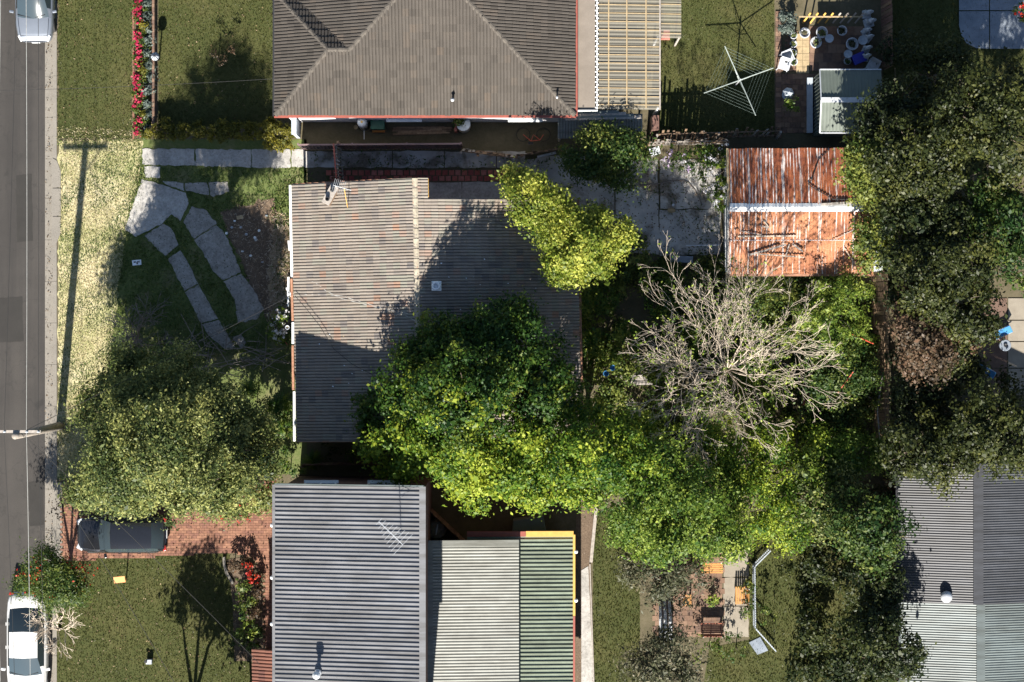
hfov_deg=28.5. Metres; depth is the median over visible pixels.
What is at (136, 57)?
azalea
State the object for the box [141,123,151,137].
succulent
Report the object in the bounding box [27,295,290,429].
overhead cable
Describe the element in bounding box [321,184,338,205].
chimney
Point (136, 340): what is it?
shrub
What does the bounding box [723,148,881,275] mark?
garage
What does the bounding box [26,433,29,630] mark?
overhead cable
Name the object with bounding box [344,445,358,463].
shade shrub
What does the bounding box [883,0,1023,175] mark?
lawn
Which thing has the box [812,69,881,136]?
garden shed
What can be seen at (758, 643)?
paving offcut
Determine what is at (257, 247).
twig litter
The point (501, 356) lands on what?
tree
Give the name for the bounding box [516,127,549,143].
bicycle
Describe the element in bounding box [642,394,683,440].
undergrowth bush
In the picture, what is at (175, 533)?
fallen leaves
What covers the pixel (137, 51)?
azalea
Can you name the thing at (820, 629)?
understorey bush
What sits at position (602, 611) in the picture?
lawn
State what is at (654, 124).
brick pier
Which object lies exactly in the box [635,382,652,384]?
old board
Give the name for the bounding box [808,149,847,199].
roof cable
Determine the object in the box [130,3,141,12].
azalea
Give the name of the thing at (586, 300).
undergrowth bush
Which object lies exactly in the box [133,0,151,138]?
flower bed
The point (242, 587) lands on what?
bed shrub
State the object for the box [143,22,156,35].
succulent
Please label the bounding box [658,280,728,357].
undergrowth bush
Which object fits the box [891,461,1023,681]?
neighbour house
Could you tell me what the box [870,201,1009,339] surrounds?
dense tree
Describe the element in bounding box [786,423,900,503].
corner shrub
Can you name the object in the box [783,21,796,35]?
box ball
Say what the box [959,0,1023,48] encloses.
patio
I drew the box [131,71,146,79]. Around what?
azalea
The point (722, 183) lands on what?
fence creeper
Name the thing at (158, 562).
overhead cable
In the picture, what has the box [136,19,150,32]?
yellow shrub
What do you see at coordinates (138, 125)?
azalea
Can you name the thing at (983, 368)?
understorey bush
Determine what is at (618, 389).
ground cover
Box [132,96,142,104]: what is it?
azalea
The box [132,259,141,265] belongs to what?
white tray
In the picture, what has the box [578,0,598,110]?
verandah
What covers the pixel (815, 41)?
plant pot
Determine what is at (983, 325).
dense tree
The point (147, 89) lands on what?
succulent
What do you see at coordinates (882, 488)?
understorey bush
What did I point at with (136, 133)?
azalea
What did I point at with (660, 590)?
silver tree
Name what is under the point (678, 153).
lilac bush
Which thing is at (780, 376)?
undergrowth bush
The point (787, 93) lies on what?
folded umbrella
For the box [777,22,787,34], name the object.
box ball
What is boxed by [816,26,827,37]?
plant pot
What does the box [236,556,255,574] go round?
bed shrub
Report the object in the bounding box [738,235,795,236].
loose stick
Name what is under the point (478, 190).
side path
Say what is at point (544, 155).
fallen pipe
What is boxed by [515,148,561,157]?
paling fence
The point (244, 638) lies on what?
bed shrub
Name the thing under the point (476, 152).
paling fence
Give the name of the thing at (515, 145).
side yard
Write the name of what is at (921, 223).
dense tree
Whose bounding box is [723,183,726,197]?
window
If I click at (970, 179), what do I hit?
understorey bush
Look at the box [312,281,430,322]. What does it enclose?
roof cable
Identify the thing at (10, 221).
overhead cable
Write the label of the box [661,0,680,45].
awning
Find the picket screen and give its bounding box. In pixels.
[799,12,863,23]
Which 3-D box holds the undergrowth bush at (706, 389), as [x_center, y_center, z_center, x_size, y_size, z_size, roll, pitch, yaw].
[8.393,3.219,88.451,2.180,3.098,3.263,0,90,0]
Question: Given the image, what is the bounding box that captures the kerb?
[45,0,56,681]
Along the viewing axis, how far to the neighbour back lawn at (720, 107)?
89.99 m
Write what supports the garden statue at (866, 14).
on the yard soil
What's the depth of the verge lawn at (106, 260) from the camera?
89.99 m
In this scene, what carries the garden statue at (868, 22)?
on the yard soil
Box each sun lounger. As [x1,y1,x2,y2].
[981,365,995,378]
[996,325,1012,339]
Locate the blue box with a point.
(857, 58)
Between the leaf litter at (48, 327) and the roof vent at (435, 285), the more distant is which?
the leaf litter at (48, 327)
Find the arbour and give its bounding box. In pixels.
[699,548,724,564]
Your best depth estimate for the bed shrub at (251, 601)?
89.37 m
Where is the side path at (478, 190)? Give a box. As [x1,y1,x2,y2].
[305,150,528,198]
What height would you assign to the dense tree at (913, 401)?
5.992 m
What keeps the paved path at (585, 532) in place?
on the yard soil
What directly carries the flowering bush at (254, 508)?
on the brick driveway
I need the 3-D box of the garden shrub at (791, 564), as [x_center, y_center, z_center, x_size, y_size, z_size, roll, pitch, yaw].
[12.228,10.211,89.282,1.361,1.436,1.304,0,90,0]
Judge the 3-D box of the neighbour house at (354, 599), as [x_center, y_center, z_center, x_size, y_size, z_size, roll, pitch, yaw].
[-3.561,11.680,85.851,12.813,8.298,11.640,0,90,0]
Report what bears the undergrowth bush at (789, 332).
on the yard soil
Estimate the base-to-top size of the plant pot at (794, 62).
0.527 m
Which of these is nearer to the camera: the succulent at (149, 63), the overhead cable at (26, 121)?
the overhead cable at (26, 121)
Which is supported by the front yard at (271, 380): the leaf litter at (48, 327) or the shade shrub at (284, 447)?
the shade shrub at (284, 447)
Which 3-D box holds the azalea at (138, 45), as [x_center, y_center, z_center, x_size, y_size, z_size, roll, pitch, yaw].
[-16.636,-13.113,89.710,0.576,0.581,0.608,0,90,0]
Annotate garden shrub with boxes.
[692,632,727,664]
[722,628,745,663]
[737,579,756,593]
[739,598,758,618]
[758,603,777,628]
[773,559,803,586]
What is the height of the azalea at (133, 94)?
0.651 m
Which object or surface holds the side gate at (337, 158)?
on the side yard at (515, 145)
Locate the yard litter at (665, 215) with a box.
[574,161,719,253]
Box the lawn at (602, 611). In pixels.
[593,512,639,681]
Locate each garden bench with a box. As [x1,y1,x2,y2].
[682,595,690,606]
[701,622,723,637]
[702,561,723,572]
[734,587,749,604]
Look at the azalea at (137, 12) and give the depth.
89.52 m
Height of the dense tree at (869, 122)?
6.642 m
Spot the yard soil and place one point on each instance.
(633, 306)
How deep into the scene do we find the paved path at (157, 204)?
89.97 m
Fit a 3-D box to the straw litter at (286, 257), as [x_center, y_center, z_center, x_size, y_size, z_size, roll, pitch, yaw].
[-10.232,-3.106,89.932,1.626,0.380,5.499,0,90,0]
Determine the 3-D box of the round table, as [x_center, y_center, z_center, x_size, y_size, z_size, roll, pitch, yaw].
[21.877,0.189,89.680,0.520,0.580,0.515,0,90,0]
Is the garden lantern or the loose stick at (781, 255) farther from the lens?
the garden lantern
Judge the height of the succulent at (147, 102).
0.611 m
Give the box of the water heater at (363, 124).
[357,119,368,138]
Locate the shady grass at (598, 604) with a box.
[592,0,1023,681]
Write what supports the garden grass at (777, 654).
on the yard soil
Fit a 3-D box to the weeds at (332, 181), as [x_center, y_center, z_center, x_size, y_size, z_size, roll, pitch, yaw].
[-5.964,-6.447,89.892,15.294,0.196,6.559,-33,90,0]
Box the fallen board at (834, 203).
[821,201,857,205]
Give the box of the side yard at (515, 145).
[304,139,564,183]
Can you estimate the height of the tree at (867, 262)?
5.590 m
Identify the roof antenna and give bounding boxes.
[332,180,348,206]
[379,520,411,554]
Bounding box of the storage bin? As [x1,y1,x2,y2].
[370,120,384,132]
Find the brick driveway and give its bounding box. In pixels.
[57,481,273,647]
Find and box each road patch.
[0,296,23,341]
[16,174,32,241]
[29,481,43,525]
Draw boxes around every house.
[270,476,577,681]
[273,0,577,121]
[289,177,582,441]
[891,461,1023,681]
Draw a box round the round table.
[999,339,1010,350]
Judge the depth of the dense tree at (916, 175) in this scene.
82.70 m
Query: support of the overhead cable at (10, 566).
attached to the utility pole
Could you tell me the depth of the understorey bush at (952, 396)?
88.14 m
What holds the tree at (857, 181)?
on the yard soil
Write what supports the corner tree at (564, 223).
on the yard soil
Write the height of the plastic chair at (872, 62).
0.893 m
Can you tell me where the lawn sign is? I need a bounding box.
[113,576,126,582]
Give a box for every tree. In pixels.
[21,602,80,657]
[54,333,295,530]
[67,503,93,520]
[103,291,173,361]
[343,285,590,470]
[352,351,566,519]
[489,156,643,293]
[496,390,679,515]
[549,114,666,202]
[584,428,757,573]
[608,612,713,681]
[611,540,715,618]
[618,231,852,470]
[677,401,837,559]
[776,450,872,546]
[816,482,923,583]
[823,587,936,681]
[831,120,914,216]
[839,556,913,626]
[842,67,950,148]
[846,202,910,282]
[855,93,993,225]
[860,178,977,281]
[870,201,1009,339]
[872,402,985,506]
[881,279,984,393]
[886,362,988,442]
[892,31,981,108]
[925,46,1023,201]
[935,296,1007,385]
[936,364,1023,483]
[953,165,1023,297]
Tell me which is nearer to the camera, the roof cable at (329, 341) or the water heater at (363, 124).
the roof cable at (329, 341)
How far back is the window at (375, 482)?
85.33 m
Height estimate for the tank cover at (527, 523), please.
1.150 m
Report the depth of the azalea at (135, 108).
89.49 m
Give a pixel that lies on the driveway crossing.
(56, 199)
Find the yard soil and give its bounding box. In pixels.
[57,0,1023,681]
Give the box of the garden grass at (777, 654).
[704,512,890,681]
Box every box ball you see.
[776,10,786,22]
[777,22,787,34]
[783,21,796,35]
[786,11,798,23]
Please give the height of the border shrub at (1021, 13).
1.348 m
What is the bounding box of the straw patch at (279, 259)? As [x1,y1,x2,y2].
[267,225,293,321]
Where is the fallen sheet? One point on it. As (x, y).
(658, 148)
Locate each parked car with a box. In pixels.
[1,591,50,681]
[9,0,56,42]
[76,512,167,557]
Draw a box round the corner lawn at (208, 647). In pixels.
[57,553,251,681]
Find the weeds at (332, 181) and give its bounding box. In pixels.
[266,150,554,338]
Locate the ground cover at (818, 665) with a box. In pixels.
[785,106,1022,681]
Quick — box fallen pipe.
[537,152,555,157]
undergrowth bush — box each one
[578,279,621,331]
[580,322,605,363]
[582,310,644,375]
[606,245,659,313]
[628,227,653,267]
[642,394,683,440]
[643,262,687,324]
[643,335,701,383]
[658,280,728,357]
[680,378,725,436]
[714,276,793,350]
[714,325,785,402]
[716,393,774,448]
[741,353,796,409]
[752,390,824,456]
[755,284,811,357]
[862,334,879,354]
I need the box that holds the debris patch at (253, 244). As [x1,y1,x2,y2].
[220,198,276,318]
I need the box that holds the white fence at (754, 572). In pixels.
[752,549,775,651]
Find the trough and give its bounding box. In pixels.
[806,77,812,132]
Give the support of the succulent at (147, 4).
on the flower bed at (134, 67)
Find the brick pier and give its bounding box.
[649,115,658,133]
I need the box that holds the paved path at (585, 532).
[576,500,597,681]
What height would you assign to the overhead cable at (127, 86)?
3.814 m
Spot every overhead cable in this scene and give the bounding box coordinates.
[0,78,274,90]
[4,18,15,427]
[4,435,14,681]
[21,433,173,681]
[26,18,26,430]
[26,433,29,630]
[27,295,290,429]
[27,438,253,657]
[38,18,38,389]
[38,439,43,658]
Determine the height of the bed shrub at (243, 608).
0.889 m
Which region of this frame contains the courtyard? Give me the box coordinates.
[975,298,1023,393]
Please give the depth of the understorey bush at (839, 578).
88.65 m
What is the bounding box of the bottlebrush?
[2,535,103,625]
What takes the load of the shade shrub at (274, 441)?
on the front yard at (271, 380)
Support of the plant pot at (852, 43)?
on the paved yard at (820, 57)
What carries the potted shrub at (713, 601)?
on the seating square
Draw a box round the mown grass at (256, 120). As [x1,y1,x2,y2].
[56,0,774,681]
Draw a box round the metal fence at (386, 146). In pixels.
[297,142,462,149]
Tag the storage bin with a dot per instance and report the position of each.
(377, 126)
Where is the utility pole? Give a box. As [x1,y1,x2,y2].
[0,422,63,438]
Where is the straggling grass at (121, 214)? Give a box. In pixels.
[57,135,149,367]
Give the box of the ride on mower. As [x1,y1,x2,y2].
[801,383,821,416]
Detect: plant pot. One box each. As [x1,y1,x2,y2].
[790,31,796,38]
[790,40,796,47]
[791,58,797,65]
[799,27,809,37]
[810,36,821,47]
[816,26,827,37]
[837,25,846,35]
[844,58,850,64]
[846,37,858,49]
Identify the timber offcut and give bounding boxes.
[392,129,450,131]
[393,128,452,129]
[394,127,451,128]
[398,130,445,131]
[406,132,449,133]
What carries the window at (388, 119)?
in the neighbour house at (426, 60)
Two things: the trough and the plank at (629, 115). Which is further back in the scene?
the trough
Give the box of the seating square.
[652,550,748,636]
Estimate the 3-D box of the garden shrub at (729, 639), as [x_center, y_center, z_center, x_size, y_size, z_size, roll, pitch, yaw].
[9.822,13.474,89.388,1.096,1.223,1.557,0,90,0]
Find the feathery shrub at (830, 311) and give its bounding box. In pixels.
[792,263,876,358]
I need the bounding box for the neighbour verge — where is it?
[57,0,132,138]
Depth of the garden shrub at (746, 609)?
89.21 m
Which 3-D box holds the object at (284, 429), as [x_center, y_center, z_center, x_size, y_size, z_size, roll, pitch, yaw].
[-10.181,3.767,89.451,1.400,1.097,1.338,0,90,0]
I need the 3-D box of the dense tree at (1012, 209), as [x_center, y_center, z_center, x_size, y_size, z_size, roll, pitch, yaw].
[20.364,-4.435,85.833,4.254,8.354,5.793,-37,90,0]
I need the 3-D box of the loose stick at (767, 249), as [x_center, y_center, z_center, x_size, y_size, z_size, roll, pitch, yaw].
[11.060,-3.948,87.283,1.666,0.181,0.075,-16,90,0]
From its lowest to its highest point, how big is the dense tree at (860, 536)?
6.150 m
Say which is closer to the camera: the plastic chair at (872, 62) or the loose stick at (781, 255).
the loose stick at (781, 255)
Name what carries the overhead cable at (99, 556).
attached to the utility pole
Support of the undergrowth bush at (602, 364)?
on the yard soil
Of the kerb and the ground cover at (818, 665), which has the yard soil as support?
the ground cover at (818, 665)
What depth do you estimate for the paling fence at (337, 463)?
88.73 m
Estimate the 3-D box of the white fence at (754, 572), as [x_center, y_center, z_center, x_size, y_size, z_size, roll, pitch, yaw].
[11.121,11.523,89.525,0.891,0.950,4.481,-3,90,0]
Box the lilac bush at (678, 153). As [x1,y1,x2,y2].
[661,143,696,171]
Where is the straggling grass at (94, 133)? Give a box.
[56,126,132,142]
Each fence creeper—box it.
[677,140,728,203]
[712,159,726,212]
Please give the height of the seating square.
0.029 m
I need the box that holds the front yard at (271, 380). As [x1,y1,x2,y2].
[107,139,306,473]
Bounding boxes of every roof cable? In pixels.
[295,296,374,375]
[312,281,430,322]
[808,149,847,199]
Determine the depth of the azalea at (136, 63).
89.52 m
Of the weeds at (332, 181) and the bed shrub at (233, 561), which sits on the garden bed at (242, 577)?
the bed shrub at (233, 561)
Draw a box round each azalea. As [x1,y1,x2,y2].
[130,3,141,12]
[130,52,144,63]
[130,89,144,98]
[130,101,143,113]
[131,0,142,7]
[131,13,145,25]
[131,40,143,49]
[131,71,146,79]
[131,78,142,87]
[131,121,146,130]
[132,8,143,19]
[132,34,144,42]
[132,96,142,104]
[132,114,145,125]
[133,25,143,39]
[133,47,143,56]
[133,59,143,68]
[133,82,143,98]
[133,126,143,137]
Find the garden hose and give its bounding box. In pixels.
[631,180,701,204]
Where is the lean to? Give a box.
[558,114,642,141]
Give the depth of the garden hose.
89.92 m
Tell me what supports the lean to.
on the yard soil
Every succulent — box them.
[141,0,151,8]
[141,8,152,22]
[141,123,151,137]
[142,49,151,57]
[142,85,155,95]
[142,99,152,109]
[142,109,155,121]
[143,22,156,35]
[143,33,156,45]
[143,71,159,86]
[144,57,156,70]
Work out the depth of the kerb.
90.14 m
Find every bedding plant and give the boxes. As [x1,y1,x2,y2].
[139,118,151,124]
[141,2,151,12]
[141,77,151,88]
[141,92,149,101]
[142,42,151,50]
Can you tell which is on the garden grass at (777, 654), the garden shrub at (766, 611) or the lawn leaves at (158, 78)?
the garden shrub at (766, 611)
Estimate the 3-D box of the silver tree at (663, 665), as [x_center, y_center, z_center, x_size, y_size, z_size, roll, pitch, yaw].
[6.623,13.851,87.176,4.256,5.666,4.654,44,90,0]
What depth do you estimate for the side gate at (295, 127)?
88.07 m
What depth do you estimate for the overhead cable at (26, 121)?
81.65 m
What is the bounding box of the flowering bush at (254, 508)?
[221,479,277,522]
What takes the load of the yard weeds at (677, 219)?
on the back yard paving
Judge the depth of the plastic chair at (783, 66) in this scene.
89.52 m
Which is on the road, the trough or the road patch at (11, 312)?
the road patch at (11, 312)
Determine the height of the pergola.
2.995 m
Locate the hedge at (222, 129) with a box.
[138,116,295,143]
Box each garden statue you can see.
[860,27,871,34]
[861,45,871,53]
[862,10,873,18]
[862,53,871,61]
[863,17,876,27]
[865,34,873,43]
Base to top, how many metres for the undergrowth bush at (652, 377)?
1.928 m
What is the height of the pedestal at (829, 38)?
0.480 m
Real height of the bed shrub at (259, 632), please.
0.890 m
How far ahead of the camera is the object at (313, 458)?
89.13 m
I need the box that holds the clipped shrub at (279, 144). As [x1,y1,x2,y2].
[262,137,295,152]
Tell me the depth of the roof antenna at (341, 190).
85.20 m
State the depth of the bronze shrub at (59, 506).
89.00 m
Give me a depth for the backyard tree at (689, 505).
82.04 m
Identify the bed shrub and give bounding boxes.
[227,558,241,572]
[230,628,252,648]
[233,602,250,621]
[235,578,252,593]
[235,591,258,608]
[235,617,257,640]
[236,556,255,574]
[244,605,261,620]
[246,569,263,584]
[246,636,262,654]
[249,582,265,599]
[251,623,263,638]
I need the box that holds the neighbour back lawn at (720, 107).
[659,0,773,133]
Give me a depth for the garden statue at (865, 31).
89.52 m
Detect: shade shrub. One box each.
[254,396,268,416]
[257,428,282,456]
[268,444,293,469]
[283,458,305,478]
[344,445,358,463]
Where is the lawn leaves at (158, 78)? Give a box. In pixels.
[57,1,272,131]
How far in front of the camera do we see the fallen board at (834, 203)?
86.92 m
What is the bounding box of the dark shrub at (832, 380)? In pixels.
[791,317,890,443]
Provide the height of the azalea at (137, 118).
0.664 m
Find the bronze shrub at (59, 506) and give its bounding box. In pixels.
[49,499,66,520]
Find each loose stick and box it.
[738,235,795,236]
[749,244,785,255]
[757,254,803,257]
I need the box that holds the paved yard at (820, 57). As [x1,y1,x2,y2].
[775,11,866,137]
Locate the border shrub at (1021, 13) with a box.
[1011,0,1023,21]
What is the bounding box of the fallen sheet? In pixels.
[649,146,660,155]
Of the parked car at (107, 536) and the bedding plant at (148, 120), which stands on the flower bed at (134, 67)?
the bedding plant at (148, 120)
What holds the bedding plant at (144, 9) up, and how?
on the flower bed at (134, 67)
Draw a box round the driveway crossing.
[52,158,60,245]
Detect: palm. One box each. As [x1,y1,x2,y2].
[235,376,262,400]
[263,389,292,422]
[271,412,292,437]
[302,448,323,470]
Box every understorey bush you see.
[791,601,837,660]
[799,534,850,588]
[827,559,861,611]
[863,481,894,506]
[881,346,910,386]
[924,371,963,407]
[943,153,1008,214]
[962,372,1003,416]
[968,356,990,376]
[980,286,1006,312]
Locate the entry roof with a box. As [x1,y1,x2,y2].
[252,647,271,681]
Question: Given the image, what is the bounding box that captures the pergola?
[597,0,660,114]
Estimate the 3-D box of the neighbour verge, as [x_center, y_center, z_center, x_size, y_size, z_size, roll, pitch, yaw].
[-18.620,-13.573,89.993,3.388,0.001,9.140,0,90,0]
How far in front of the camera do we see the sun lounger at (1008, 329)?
89.62 m
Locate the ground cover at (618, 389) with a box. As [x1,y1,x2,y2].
[582,248,887,464]
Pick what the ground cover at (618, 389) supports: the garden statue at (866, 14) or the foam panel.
the foam panel
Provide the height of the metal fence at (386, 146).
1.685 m
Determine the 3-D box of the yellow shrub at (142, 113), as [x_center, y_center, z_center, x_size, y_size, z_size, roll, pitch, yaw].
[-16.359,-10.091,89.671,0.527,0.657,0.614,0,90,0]
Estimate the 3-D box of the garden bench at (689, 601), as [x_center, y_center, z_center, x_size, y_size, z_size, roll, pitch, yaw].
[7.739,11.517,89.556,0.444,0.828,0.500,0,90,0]
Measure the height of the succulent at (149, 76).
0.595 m
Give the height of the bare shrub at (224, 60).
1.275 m
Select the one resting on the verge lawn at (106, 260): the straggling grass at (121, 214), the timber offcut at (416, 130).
the straggling grass at (121, 214)
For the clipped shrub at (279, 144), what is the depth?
89.21 m
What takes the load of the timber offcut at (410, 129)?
on the timber offcut
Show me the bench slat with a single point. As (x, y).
(660, 619)
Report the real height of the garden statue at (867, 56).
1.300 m
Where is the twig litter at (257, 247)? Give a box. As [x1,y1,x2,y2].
[222,200,277,313]
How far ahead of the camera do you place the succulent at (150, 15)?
89.57 m
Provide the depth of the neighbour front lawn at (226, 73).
89.99 m
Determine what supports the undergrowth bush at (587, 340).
on the yard soil
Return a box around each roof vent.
[431,281,440,290]
[940,591,952,602]
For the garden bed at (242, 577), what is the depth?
89.99 m
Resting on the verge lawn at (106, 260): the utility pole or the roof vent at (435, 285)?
the utility pole
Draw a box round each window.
[304,480,338,483]
[368,480,401,484]
[386,118,421,121]
[508,118,541,121]
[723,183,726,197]
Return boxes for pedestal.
[825,34,833,42]
[844,50,851,57]
[858,35,867,44]
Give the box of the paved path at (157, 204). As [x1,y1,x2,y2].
[125,148,304,348]
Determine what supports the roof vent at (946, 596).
on the neighbour house at (966, 549)
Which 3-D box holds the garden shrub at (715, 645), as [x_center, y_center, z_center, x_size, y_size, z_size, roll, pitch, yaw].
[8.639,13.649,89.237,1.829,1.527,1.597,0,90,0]
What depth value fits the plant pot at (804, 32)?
89.61 m
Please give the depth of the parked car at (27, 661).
89.01 m
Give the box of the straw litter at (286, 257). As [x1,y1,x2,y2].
[267,211,294,331]
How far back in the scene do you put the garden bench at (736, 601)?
89.53 m
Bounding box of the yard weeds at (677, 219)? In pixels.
[603,158,725,276]
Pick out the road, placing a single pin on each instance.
(19, 278)
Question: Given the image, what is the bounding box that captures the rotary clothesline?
[704,46,772,115]
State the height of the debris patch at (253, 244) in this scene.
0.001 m
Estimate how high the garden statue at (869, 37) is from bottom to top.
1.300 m
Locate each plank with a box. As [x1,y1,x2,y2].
[430,509,464,539]
[563,114,633,118]
[565,116,640,120]
[578,110,618,113]
[578,112,625,115]
[686,245,717,245]
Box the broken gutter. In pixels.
[287,277,289,305]
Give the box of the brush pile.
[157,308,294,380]
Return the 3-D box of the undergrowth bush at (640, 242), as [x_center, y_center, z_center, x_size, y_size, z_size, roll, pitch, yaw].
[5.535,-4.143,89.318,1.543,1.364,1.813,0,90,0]
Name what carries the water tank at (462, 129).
on the yard soil
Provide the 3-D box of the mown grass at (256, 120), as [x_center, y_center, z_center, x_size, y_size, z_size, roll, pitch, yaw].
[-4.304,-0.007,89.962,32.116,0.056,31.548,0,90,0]
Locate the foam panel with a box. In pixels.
[670,255,692,262]
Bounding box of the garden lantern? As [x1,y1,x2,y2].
[150,52,159,60]
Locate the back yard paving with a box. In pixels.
[525,155,720,255]
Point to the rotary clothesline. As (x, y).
(738, 80)
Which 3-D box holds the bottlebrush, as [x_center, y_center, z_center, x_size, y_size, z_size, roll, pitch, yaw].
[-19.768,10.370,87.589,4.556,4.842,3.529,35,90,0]
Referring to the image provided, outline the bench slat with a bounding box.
[659,603,662,637]
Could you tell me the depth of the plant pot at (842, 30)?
89.61 m
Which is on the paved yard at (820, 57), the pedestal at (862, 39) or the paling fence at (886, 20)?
the pedestal at (862, 39)
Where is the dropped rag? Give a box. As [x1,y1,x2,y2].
[667,208,675,212]
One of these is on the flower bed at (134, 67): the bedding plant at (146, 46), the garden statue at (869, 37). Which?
the bedding plant at (146, 46)
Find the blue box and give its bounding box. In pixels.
[851,51,866,65]
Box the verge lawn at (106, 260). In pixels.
[57,139,142,479]
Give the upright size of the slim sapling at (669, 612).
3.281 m
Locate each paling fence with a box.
[301,461,394,467]
[460,148,514,159]
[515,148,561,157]
[645,138,729,148]
[655,126,781,139]
[868,270,889,437]
[881,0,894,69]
[881,478,891,523]
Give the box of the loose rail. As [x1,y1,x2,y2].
[877,374,882,438]
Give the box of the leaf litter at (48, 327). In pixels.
[45,44,52,672]
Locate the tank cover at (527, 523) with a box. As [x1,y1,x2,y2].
[512,514,545,530]
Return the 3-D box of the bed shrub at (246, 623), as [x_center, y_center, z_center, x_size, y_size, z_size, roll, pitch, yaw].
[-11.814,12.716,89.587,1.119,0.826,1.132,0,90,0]
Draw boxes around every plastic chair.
[776,56,791,73]
[778,48,794,63]
[864,57,881,68]
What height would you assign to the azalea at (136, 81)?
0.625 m
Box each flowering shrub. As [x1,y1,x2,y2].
[265,306,288,345]
[285,335,294,347]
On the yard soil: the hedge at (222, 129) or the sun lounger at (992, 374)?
the hedge at (222, 129)
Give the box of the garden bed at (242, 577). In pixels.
[222,557,262,660]
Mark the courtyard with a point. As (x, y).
(997, 356)
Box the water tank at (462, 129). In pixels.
[454,119,470,132]
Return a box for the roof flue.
[312,669,321,678]
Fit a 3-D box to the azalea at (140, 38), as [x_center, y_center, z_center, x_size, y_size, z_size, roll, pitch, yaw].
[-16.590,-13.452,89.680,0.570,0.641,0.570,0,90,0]
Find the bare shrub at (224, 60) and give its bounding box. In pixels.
[209,44,236,65]
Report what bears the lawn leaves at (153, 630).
on the corner lawn at (208, 647)
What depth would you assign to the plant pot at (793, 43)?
89.61 m
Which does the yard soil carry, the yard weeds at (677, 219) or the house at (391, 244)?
the house at (391, 244)
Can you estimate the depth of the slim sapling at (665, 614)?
88.11 m
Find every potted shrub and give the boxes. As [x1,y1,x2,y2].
[450,119,465,126]
[704,594,719,607]
[783,95,799,111]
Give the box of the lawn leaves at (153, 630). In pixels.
[62,562,244,681]
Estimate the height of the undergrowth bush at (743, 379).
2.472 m
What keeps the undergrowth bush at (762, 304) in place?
on the yard soil
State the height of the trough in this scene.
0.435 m
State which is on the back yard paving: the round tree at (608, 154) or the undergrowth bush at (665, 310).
the round tree at (608, 154)
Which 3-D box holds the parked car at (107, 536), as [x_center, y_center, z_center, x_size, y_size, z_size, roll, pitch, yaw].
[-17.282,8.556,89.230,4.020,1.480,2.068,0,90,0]
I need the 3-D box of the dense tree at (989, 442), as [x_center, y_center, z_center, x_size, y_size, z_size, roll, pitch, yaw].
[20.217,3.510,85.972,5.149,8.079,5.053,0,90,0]
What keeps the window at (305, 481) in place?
in the neighbour house at (354, 599)
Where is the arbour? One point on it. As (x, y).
(715, 561)
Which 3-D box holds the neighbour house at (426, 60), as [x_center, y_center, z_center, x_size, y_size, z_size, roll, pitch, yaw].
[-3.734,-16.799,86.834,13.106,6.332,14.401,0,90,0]
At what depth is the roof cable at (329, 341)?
86.46 m
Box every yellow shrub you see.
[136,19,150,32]
[136,62,148,75]
[138,107,149,119]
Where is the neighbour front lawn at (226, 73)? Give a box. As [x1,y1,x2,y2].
[158,0,273,126]
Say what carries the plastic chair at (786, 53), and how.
on the paved yard at (820, 57)
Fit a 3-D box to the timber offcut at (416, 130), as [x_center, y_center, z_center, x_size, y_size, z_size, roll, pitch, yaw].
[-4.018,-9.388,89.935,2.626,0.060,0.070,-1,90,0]
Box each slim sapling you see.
[663,601,667,631]
[668,598,671,634]
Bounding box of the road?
[0,0,44,681]
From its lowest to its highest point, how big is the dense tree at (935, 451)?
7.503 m
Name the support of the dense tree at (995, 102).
on the lawn at (933, 23)
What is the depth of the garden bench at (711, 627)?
89.53 m
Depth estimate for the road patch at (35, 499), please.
90.17 m
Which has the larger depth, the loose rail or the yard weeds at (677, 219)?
the yard weeds at (677, 219)
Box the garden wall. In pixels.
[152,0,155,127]
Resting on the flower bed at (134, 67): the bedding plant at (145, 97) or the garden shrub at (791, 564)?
the bedding plant at (145, 97)
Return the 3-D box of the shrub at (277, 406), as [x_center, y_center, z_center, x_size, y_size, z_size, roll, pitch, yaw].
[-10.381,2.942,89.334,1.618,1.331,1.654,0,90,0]
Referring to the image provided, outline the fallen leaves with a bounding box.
[60,491,270,559]
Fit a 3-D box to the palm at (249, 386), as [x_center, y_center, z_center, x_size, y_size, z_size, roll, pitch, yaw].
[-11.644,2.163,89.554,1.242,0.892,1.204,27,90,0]
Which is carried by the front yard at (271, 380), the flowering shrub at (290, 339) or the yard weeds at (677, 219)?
the flowering shrub at (290, 339)
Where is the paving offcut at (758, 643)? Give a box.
[749,637,767,654]
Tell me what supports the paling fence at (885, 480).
on the yard soil
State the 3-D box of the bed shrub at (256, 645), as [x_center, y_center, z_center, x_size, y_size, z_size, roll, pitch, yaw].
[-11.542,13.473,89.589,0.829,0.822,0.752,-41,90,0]
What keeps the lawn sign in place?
on the corner lawn at (208, 647)
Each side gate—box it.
[291,118,299,137]
[332,141,344,180]
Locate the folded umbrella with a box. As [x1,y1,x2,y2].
[782,88,793,98]

